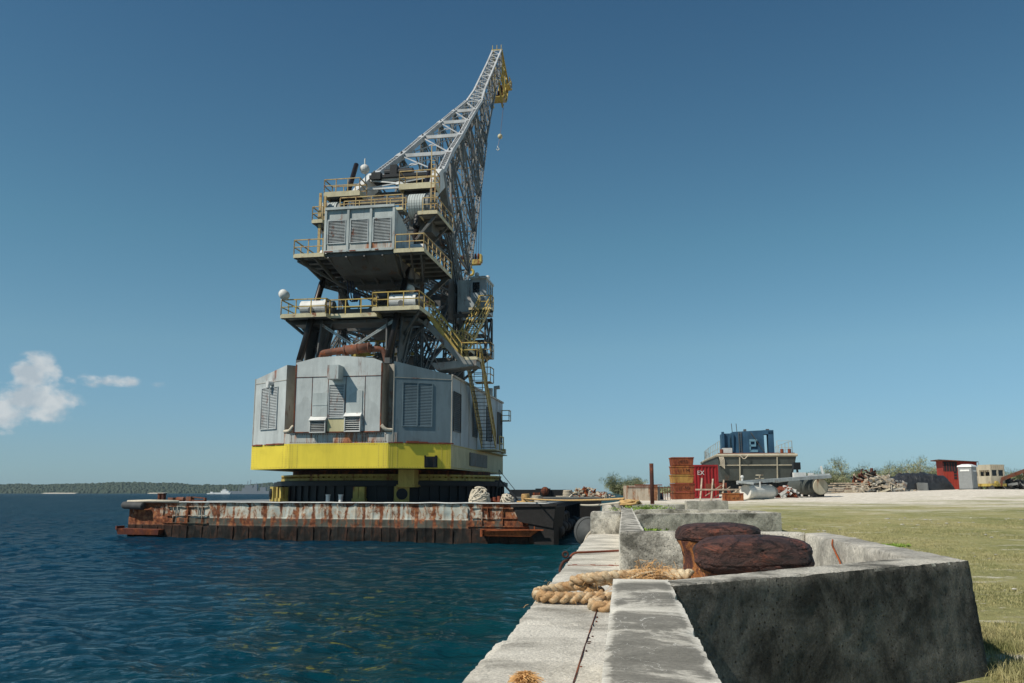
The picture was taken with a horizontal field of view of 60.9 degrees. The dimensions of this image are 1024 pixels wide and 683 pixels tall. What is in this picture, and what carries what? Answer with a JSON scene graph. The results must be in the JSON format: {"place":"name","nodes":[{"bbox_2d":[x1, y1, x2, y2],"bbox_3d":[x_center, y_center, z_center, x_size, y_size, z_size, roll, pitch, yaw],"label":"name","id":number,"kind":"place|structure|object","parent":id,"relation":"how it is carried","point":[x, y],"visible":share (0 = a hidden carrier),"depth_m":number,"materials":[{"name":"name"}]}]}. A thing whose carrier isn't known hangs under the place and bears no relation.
{"place":"outdoors","nodes":[
{"label":"outdoors","id":0,"kind":"place"},
{"bbox_2d":[42,493,156,493],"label":"beach","id":1,"kind":"structure","parent":0,"point":[77,493],"depth_m":2390.45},
{"bbox_2d":[0,483,273,493],"bbox_3d":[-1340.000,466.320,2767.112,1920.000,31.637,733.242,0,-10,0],"label":"hills","id":2,"kind":"structure","parent":0,"point":[101,491],"depth_m":2443.02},
{"bbox_2d":[0,482,273,493],"bbox_3d":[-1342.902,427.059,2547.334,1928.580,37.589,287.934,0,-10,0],"label":"distant woods","id":3,"kind":"object","parent":2,"relation":"on","point":[118,486],"visible":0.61,"depth_m":2477.86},
{"bbox_2d":[0,493,622,682],"bbox_3d":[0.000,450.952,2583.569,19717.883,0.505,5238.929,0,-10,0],"label":"water","id":4,"kind":"structure","parent":0,"point":[88,594],"depth_m":25.11,"materials":[{"name":"blue liquid"}]},
{"bbox_2d":[214,489,231,493],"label":"white ferry","id":5,"kind":"object","parent":4,"relation":"on","point":[224,491],"visible":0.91,"depth_m":1676.01,"materials":[{"name":"metal"}]},
{"bbox_2d":[229,481,269,493],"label":"grey ship","id":6,"kind":"object","parent":4,"relation":"on","point":[250,489],"visible":0.8,"depth_m":1825.50},
{"bbox_2d":[115,493,580,544],"bbox_3d":[-8.874,14.586,72.880,34.503,3.750,34.221,-3,-10,17],"label":"work barge","id":7,"kind":"object","parent":4,"relation":"on","point":[548,522],"visible":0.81,"depth_m":56.71,"materials":[{"name":"metal"}]},
{"bbox_2d":[251,45,511,501],"bbox_3d":[-6.321,-14.579,89.384,17.900,60.540,60.020,-2,-10,10],"label":"floating crane","id":8,"kind":"object","parent":7,"relation":"on","point":[391,420],"visible":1,"depth_m":60.50,"materials":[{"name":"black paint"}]},
{"bbox_2d":[461,253,482,276],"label":"hook block","id":9,"kind":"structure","parent":8,"relation":"hanging from","point":[477,259],"depth_m":101.26,"materials":[{"name":"yellow paint"}]},
{"bbox_2d":[496,94,504,150],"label":"whip hook","id":10,"kind":"object","parent":8,"relation":"hanging from","point":[500,136],"visible":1,"depth_m":114.16,"materials":[{"name":"metal"}]},
{"bbox_2d":[468,486,490,502],"bbox_3d":[-2.109,10.299,56.566,1.437,1.778,1.296,0,-10,0],"label":"rope heap","id":11,"kind":"object","parent":7,"relation":"on","point":[480,494],"visible":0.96,"depth_m":56.18,"materials":[{"name":"white fabric"}]},
{"bbox_2d":[490,496,500,501],"bbox_3d":[-1.094,10.434,57.564,1.200,0.440,0.600,0,-10,0],"label":"rusty winch","id":12,"kind":"object","parent":7,"relation":"on","point":[497,499],"visible":0.46,"depth_m":57.46,"materials":[{"name":"brown metal"}]},
{"bbox_2d":[500,493,513,502],"bbox_3d":[-0.307,10.269,56.073,0.938,0.997,0.905,0,-10,0],"label":"rope heap","id":13,"kind":"object","parent":7,"relation":"on","point":[507,498],"visible":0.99,"depth_m":55.81,"materials":[{"name":"white fabric"}]},
{"bbox_2d":[495,470,518,500],"bbox_3d":[-0.309,9.922,59.675,1.892,2.253,0.880,-1,-10,7],"label":"gangway ladder","id":14,"kind":"object","parent":7,"relation":"on","point":[507,488],"visible":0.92,"depth_m":59.52,"materials":[{"name":"grey metal"}]},
{"bbox_2d":[516,493,533,502],"bbox_3d":[0.881,10.114,56.299,1.185,0.580,0.916,0,-10,0],"label":"rope bitt","id":15,"kind":"object","parent":7,"relation":"on","point":[525,495],"visible":0.87,"depth_m":56.05,"materials":[{"name":"beige fabric"}]},
{"bbox_2d":[523,498,624,500],"bbox_3d":[2.670,8.312,46.006,0.078,0.259,20.866,2,-10,-11],"label":"mooring line","id":16,"kind":"object","parent":15,"relation":"attached to","point":[606,499],"visible":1,"depth_m":42.68,"materials":[{"name":"beige fabric"}]},
{"bbox_2d":[531,495,546,502],"bbox_3d":[1.605,10.236,56.684,1.361,0.470,1.048,0,-10,0],"label":"rope bitt","id":17,"kind":"object","parent":7,"relation":"on","point":[537,497],"visible":0.8,"depth_m":56.41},
{"bbox_2d":[509,487,601,517],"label":"moored barge","id":18,"kind":"object","parent":4,"relation":"on","point":[548,493],"visible":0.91,"depth_m":96.77,"materials":[{"name":"metal"}]},
{"bbox_2d":[556,490,577,496],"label":"rope bitt","id":19,"kind":"object","parent":18,"relation":"on","point":[567,493],"visible":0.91,"depth_m":98.89,"materials":[{"name":"white metal"}]},
{"bbox_2d":[569,486,615,498],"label":"scrap heap","id":20,"kind":"object","parent":18,"relation":"on","point":[584,491],"visible":0.95,"depth_m":99.14,"materials":[{"name":"beige paint"}]},
{"bbox_2d":[592,492,612,498],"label":"scrap heap","id":21,"kind":"object","parent":18,"relation":"on","point":[602,493],"visible":0.25,"depth_m":103.72,"materials":[{"name":"metal"}]},
{"bbox_2d":[0,0,1023,492],"label":"sky","id":22,"kind":"structure","parent":0,"point":[802,221],"materials":[{"name":"blue"}]},
{"bbox_2d":[641,489,1023,682],"bbox_3d":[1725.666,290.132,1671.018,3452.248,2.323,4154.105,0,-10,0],"label":"ground","id":23,"kind":"structure","parent":0,"point":[977,505],"depth_m":34.66,"materials":[{"name":"beige soil"}]},
{"bbox_2d":[462,504,721,682],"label":"quay wall","id":24,"kind":"structure","parent":23,"relation":"on","point":[642,631],"depth_m":5.84,"materials":[{"name":"concrete"}]},
{"bbox_2d":[507,670,545,682],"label":"frayed rope end","id":25,"kind":"object","parent":24,"relation":"on","point":[525,676],"visible":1,"depth_m":5.44,"materials":[{"name":"beige fabric"}]},
{"bbox_2d":[574,516,590,544],"bbox_3d":[3.409,8.556,39.113,1.200,1.380,2.263,0,-10,0],"label":"foam fender","id":26,"kind":"object","parent":24,"relation":"hanging from","point":[582,528],"visible":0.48,"depth_m":38.44,"materials":[{"name":"grey rubber"}]},
{"bbox_2d":[559,550,618,572],"bbox_3d":[1.542,4.378,17.169,1.578,0.539,0.156,8,-12,-38],"label":"mooring hook","id":27,"kind":"object","parent":24,"relation":"hanging from","point":[570,557],"visible":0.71,"depth_m":16.98,"materials":[{"name":"brown metal"}]},
{"bbox_2d":[568,564,618,565],"bbox_3d":[1.356,3.718,14.469,0.862,0.030,0.071,-1,-10,3],"label":"rusty bar","id":28,"kind":"object","parent":24,"relation":"on","point":[592,564],"visible":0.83,"depth_m":14.48,"materials":[{"name":"brown metal"}]},
{"bbox_2d":[590,511,620,533],"bbox_3d":[2.829,5.445,26.206,0.913,0.668,1.110,-1,-10,7],"label":"concrete block","id":29,"kind":"object","parent":24,"relation":"on","point":[604,522],"depth_m":25.67,"materials":[{"name":"grey concrete"}]},
{"bbox_2d":[524,558,699,612],"bbox_3d":[1.205,2.699,9.745,2.089,0.583,1.584,3,-10,-19],"label":"mooring hawser","id":30,"kind":"object","parent":24,"relation":"on","point":[594,595],"visible":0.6,"depth_m":9.64,"materials":[{"name":"beige fabric"}]},
{"bbox_2d":[602,505,621,511],"bbox_3d":[4.156,7.139,36.125,0.820,0.739,1.417,-1,-10,8],"label":"concrete block","id":31,"kind":"object","parent":24,"relation":"on","point":[605,507],"depth_m":35.49,"materials":[{"name":"grey concrete"}]},
{"bbox_2d":[580,501,619,505],"bbox_3d":[4.045,7.843,42.027,0.101,0.443,18.502,0,-10,0],"label":"mooring line","id":32,"kind":"object","parent":31,"relation":"attached to","point":[614,503],"visible":0.96,"depth_m":39.05,"materials":[{"name":"fabric"}]},
{"bbox_2d":[619,499,641,506],"bbox_3d":[4.855,6.679,35.921,1.003,0.363,0.848,0,-10,0],"label":"rope heap","id":33,"kind":"object","parent":24,"relation":"on","point":[629,502],"visible":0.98,"depth_m":35.64,"materials":[{"name":"beige fabric"}]},
{"bbox_2d":[608,504,674,510],"bbox_3d":[5.116,6.356,33.316,2.716,0.293,1.551,4,-10,-19],"label":"weed plant","id":34,"kind":"object","parent":24,"relation":"on","point":[646,507],"visible":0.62,"depth_m":33.30,"materials":[{"name":"green plant"}]},
{"bbox_2d":[642,527,669,530],"bbox_3d":[3.023,4.144,19.065,0.814,0.158,0.910,-9,-13,43],"label":"weed plant","id":35,"kind":"object","parent":24,"relation":"on","point":[652,529],"visible":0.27,"depth_m":19.06,"materials":[{"name":"green plant"}]},
{"bbox_2d":[599,471,634,489],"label":"shrub","id":36,"kind":"object","parent":23,"relation":"on","point":[609,478],"visible":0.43,"depth_m":148.19,"materials":[{"name":"green plant"}]},
{"bbox_2d":[604,481,634,495],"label":"shrub","id":37,"kind":"object","parent":23,"relation":"on","point":[617,489],"visible":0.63,"depth_m":108.21,"materials":[{"name":"green plant"}]},
{"bbox_2d":[625,475,647,484],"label":"shrub","id":38,"kind":"object","parent":23,"relation":"on","point":[637,481],"visible":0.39,"depth_m":167.68,"materials":[{"name":"green plant"}]},
{"bbox_2d":[623,484,661,500],"bbox_3d":[8.716,10.140,58.203,2.290,1.140,2.240,0,-10,0],"label":"concrete tank","id":39,"kind":"object","parent":23,"relation":"on","point":[640,492],"visible":0.77,"depth_m":57.17,"materials":[{"name":"beige concrete"}]},
{"bbox_2d":[649,463,653,503],"bbox_3d":[7.922,8.123,49.337,0.250,2.410,0.250,0,-10,0],"label":"steel post","id":40,"kind":"object","parent":23,"relation":"on","point":[651,469],"visible":0.83,"depth_m":49.26,"materials":[{"name":"brown metal"}]},
{"bbox_2d":[632,504,684,509],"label":"concrete plinth","id":41,"kind":"structure","parent":23,"relation":"on","point":[680,506],"depth_m":35.75,"materials":[{"name":"grey concrete"}]},
{"bbox_2d":[660,487,672,499],"bbox_3d":[10.395,10.347,59.355,1.100,0.845,0.550,0,-10,0],"label":"pipe rack","id":42,"kind":"object","parent":23,"relation":"on","point":[661,496],"visible":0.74,"depth_m":59.12,"materials":[{"name":"grey metal"}]},
{"bbox_2d":[670,492,694,498],"bbox_3d":[12.086,10.927,61.776,1.550,0.495,1.590,0,-10,1],"label":"steel box","id":43,"kind":"object","parent":23,"relation":"on","point":[683,495],"visible":0.82,"depth_m":61.03,"materials":[{"name":"orange metal"}]},
{"bbox_2d":[670,483,694,491],"bbox_3d":[12.100,10.379,61.892,1.550,0.575,1.590,0,-10,1],"label":"steel box","id":44,"kind":"object","parent":43,"relation":"on","point":[683,487],"visible":1,"depth_m":61.15,"materials":[{"name":"brown metal"}]},
{"bbox_2d":[669,475,693,482],"bbox_3d":[12.068,9.781,62.016,1.550,0.575,1.590,0,-10,1],"label":"steel box","id":45,"kind":"object","parent":44,"relation":"on","point":[681,478],"visible":0.93,"depth_m":61.27,"materials":[{"name":"metal"}]},
{"bbox_2d":[669,466,693,474],"bbox_3d":[12.095,9.184,62.140,1.550,0.575,1.590,0,-10,1],"label":"steel box","id":46,"kind":"object","parent":45,"relation":"on","point":[681,470],"visible":1,"depth_m":61.40,"materials":[{"name":"orange metal"}]},
{"bbox_2d":[669,457,693,465],"bbox_3d":[12.094,8.586,62.264,1.550,0.575,1.590,0,-10,1],"label":"steel box","id":47,"kind":"object","parent":46,"relation":"on","point":[680,461],"visible":1,"depth_m":61.53,"materials":[{"name":"brown metal"}]},
{"bbox_2d":[690,465,718,497],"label":"shipping container","id":48,"kind":"object","parent":23,"relation":"on","point":[707,473],"visible":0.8,"depth_m":67.20,"materials":[{"name":"red metal"}]},
{"bbox_2d":[685,500,727,509],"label":"concrete plinth","id":49,"kind":"structure","parent":23,"relation":"on","point":[710,504],"depth_m":40.92,"materials":[{"name":"grey concrete"}]},
{"bbox_2d":[634,509,781,530],"bbox_3d":[5.839,5.716,26.346,4.196,1.161,6.201,-1,-10,7],"label":"bollard pit","id":50,"kind":"object","parent":23,"relation":"on","point":[675,519],"visible":0.45,"depth_m":24.61,"materials":[{"name":"concrete"}]},
{"bbox_2d":[695,478,739,500],"bbox_3d":[13.511,9.746,57.418,2.900,1.496,1.197,0,-10,0],"label":"timber trestle","id":51,"kind":"object","parent":23,"relation":"on","point":[722,487],"visible":0.86,"depth_m":57.26,"materials":[{"name":"brown wood"}]},
{"bbox_2d":[722,493,743,500],"bbox_3d":[14.288,10.069,56.409,1.260,0.500,0.660,0,-10,-2],"label":"orange crate","id":52,"kind":"object","parent":23,"relation":"on","point":[732,496],"visible":1,"depth_m":56.11,"materials":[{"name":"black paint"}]},
{"bbox_2d":[700,424,797,493],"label":"landing barge","id":53,"kind":"object","parent":23,"relation":"on","point":[745,455],"visible":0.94,"depth_m":84.27,"materials":[{"name":"beige paint"}]},
{"bbox_2d":[736,462,831,499],"bbox_3d":[19.573,9.723,60.895,4.058,2.695,10.618,-8,-12,37],"label":"pontoon raft","id":54,"kind":"object","parent":23,"relation":"on","point":[813,485],"visible":0.98,"depth_m":60.86,"materials":[{"name":"metal"}]},
{"bbox_2d":[775,485,802,497],"bbox_3d":[19.400,10.781,62.097,2.876,1.072,1.154,2,-10,-12],"label":"scrap heap","id":55,"kind":"object","parent":23,"relation":"on","point":[785,492],"visible":0.82,"depth_m":61.83,"materials":[{"name":"white paint"}]},
{"bbox_2d":[620,530,987,682],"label":"bollard pit","id":56,"kind":"object","parent":23,"relation":"on","point":[845,609],"visible":0.86,"depth_m":6.88,"materials":[{"name":"concrete"}]},
{"bbox_2d":[659,479,984,493],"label":"scrub","id":57,"kind":"object","parent":23,"relation":"on","point":[665,490],"visible":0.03,"depth_m":117.45,"materials":[{"name":"green plant"}]},
{"bbox_2d":[811,466,846,483],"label":"shrub","id":58,"kind":"object","parent":23,"relation":"on","point":[835,478],"visible":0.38,"depth_m":102.13,"materials":[{"name":"green plant"}]},
{"bbox_2d":[827,484,845,491],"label":"long trough","id":59,"kind":"object","parent":23,"relation":"on","point":[835,486],"visible":0.21,"depth_m":86.81,"materials":[{"name":"grey concrete"}]},
{"bbox_2d":[828,483,868,492],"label":"board stack","id":60,"kind":"object","parent":23,"relation":"on","point":[848,487],"visible":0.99,"depth_m":74.94,"materials":[{"name":"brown wood"}]},
{"bbox_2d":[824,456,874,482],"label":"tree","id":61,"kind":"object","parent":23,"relation":"on","point":[838,463],"visible":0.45,"depth_m":106.71,"materials":[{"name":"green plant"}]},
{"bbox_2d":[834,468,893,491],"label":"scrap heap","id":62,"kind":"object","parent":23,"relation":"on","point":[861,475],"visible":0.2,"depth_m":80.77,"materials":[{"name":"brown wood"}]},
{"bbox_2d":[850,464,883,477],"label":"shrub","id":63,"kind":"object","parent":23,"relation":"on","point":[856,473],"visible":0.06,"depth_m":104.70,"materials":[{"name":"green plant"}]},
{"bbox_2d":[844,474,916,491],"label":"scrap heap","id":64,"kind":"object","parent":23,"relation":"on","point":[878,484],"visible":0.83,"depth_m":77.22,"materials":[{"name":"concrete"}]},
{"bbox_2d":[862,463,906,476],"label":"shrub","id":65,"kind":"object","parent":23,"relation":"on","point":[887,472],"visible":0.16,"depth_m":101.79,"materials":[{"name":"green plant"}]},
{"bbox_2d":[876,474,904,490],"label":"loose beam","id":66,"kind":"structure","parent":23,"relation":"on","point":[888,481],"depth_m":76.89,"materials":[{"name":"brown wood"}]},
{"bbox_2d":[879,542,910,546],"bbox_3d":[6.167,3.305,14.129,0.500,0.089,0.411,5,-11,-27],"label":"weed plant","id":67,"kind":"object","parent":23,"relation":"on","point":[898,545],"visible":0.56,"depth_m":14.08,"materials":[{"name":"green plant"}]},
{"bbox_2d":[781,517,1022,589],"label":"pebbles","id":68,"kind":"object","parent":23,"relation":"on","point":[917,525],"visible":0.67,"depth_m":28.89,"materials":[{"name":"stone"}]},
{"bbox_2d":[882,456,936,474],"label":"tree","id":69,"kind":"object","parent":23,"relation":"on","point":[909,468],"visible":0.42,"depth_m":102.77,"materials":[{"name":"green plant"}]},
{"bbox_2d":[916,482,927,490],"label":"sheet panel","id":70,"kind":"object","parent":23,"relation":"on","point":[922,486],"visible":0.96,"depth_m":79.95,"materials":[{"name":"metal"}]},
{"bbox_2d":[890,472,954,489],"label":"tarpaulin","id":71,"kind":"object","parent":23,"relation":"on","point":[937,482],"visible":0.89,"depth_m":80.68,"materials":[{"name":"grey fabric"}]},
{"bbox_2d":[930,459,978,488],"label":"red shed","id":72,"kind":"structure","parent":23,"relation":"on","point":[948,469],"depth_m":85.27,"materials":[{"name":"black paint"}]},
{"bbox_2d":[957,464,977,489],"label":"portable toilet","id":73,"kind":"object","parent":23,"relation":"on","point":[967,474],"visible":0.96,"depth_m":78.65,"materials":[{"name":"plastic"}]},
{"bbox_2d":[960,468,977,487],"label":"door","id":74,"kind":"structure","parent":73,"relation":"in","point":[974,472],"depth_m":78.57,"materials":[{"name":"plastic"}]},
{"bbox_2d":[976,467,989,488],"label":"derelict cabin","id":75,"kind":"object","parent":23,"relation":"on","point":[985,473],"visible":0.32,"depth_m":83.09,"materials":[{"name":"beige paint"}]},
{"bbox_2d":[978,464,1006,488],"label":"derelict cabin","id":76,"kind":"object","parent":23,"relation":"on","point":[997,472],"visible":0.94,"depth_m":81.16,"materials":[{"name":"beige paint"}]},
{"bbox_2d":[992,470,1002,475],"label":"window","id":77,"kind":"structure","parent":76,"relation":"in","point":[1000,472],"depth_m":81.15,"materials":[{"name":"black glass"}]},
{"bbox_2d":[985,478,1023,488],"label":"scrap heap","id":78,"kind":"object","parent":23,"relation":"on","point":[1014,484],"visible":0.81,"depth_m":81.21,"materials":[{"name":"metal"}]},
{"bbox_2d":[1000,469,1023,486],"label":"digger arm","id":79,"kind":"object","parent":78,"relation":"on","point":[1002,479],"visible":1,"depth_m":80.97},
{"bbox_2d":[1004,465,1023,479],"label":"shrub","id":80,"kind":"object","parent":23,"relation":"on","point":[1019,476],"visible":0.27,"depth_m":98.29,"materials":[{"name":"green plant"}]},
{"bbox_2d":[782,518,1023,682],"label":"grass","id":81,"kind":"structure","parent":0,"point":[979,599],"depth_m":20.91,"materials":[{"name":"green plant"}]},
{"bbox_2d":[981,624,1023,682],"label":"tall grass","id":82,"kind":"structure","parent":0,"point":[999,638],"depth_m":8.52,"materials":[{"name":"plant"}]},
{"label":"pit floor","id":83,"kind":"structure","parent":0,"visible":0},
{"bbox_2d":[675,522,814,577],"bbox_3d":[2.286,2.404,9.333,1.472,0.871,2.112,0,-10,0],"label":"mooring bollard","id":84,"kind":"object","parent":83,"relation":"on","point":[711,548],"visible":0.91,"depth_m":8.53,"materials":[{"name":"brown metal"}]}
]}

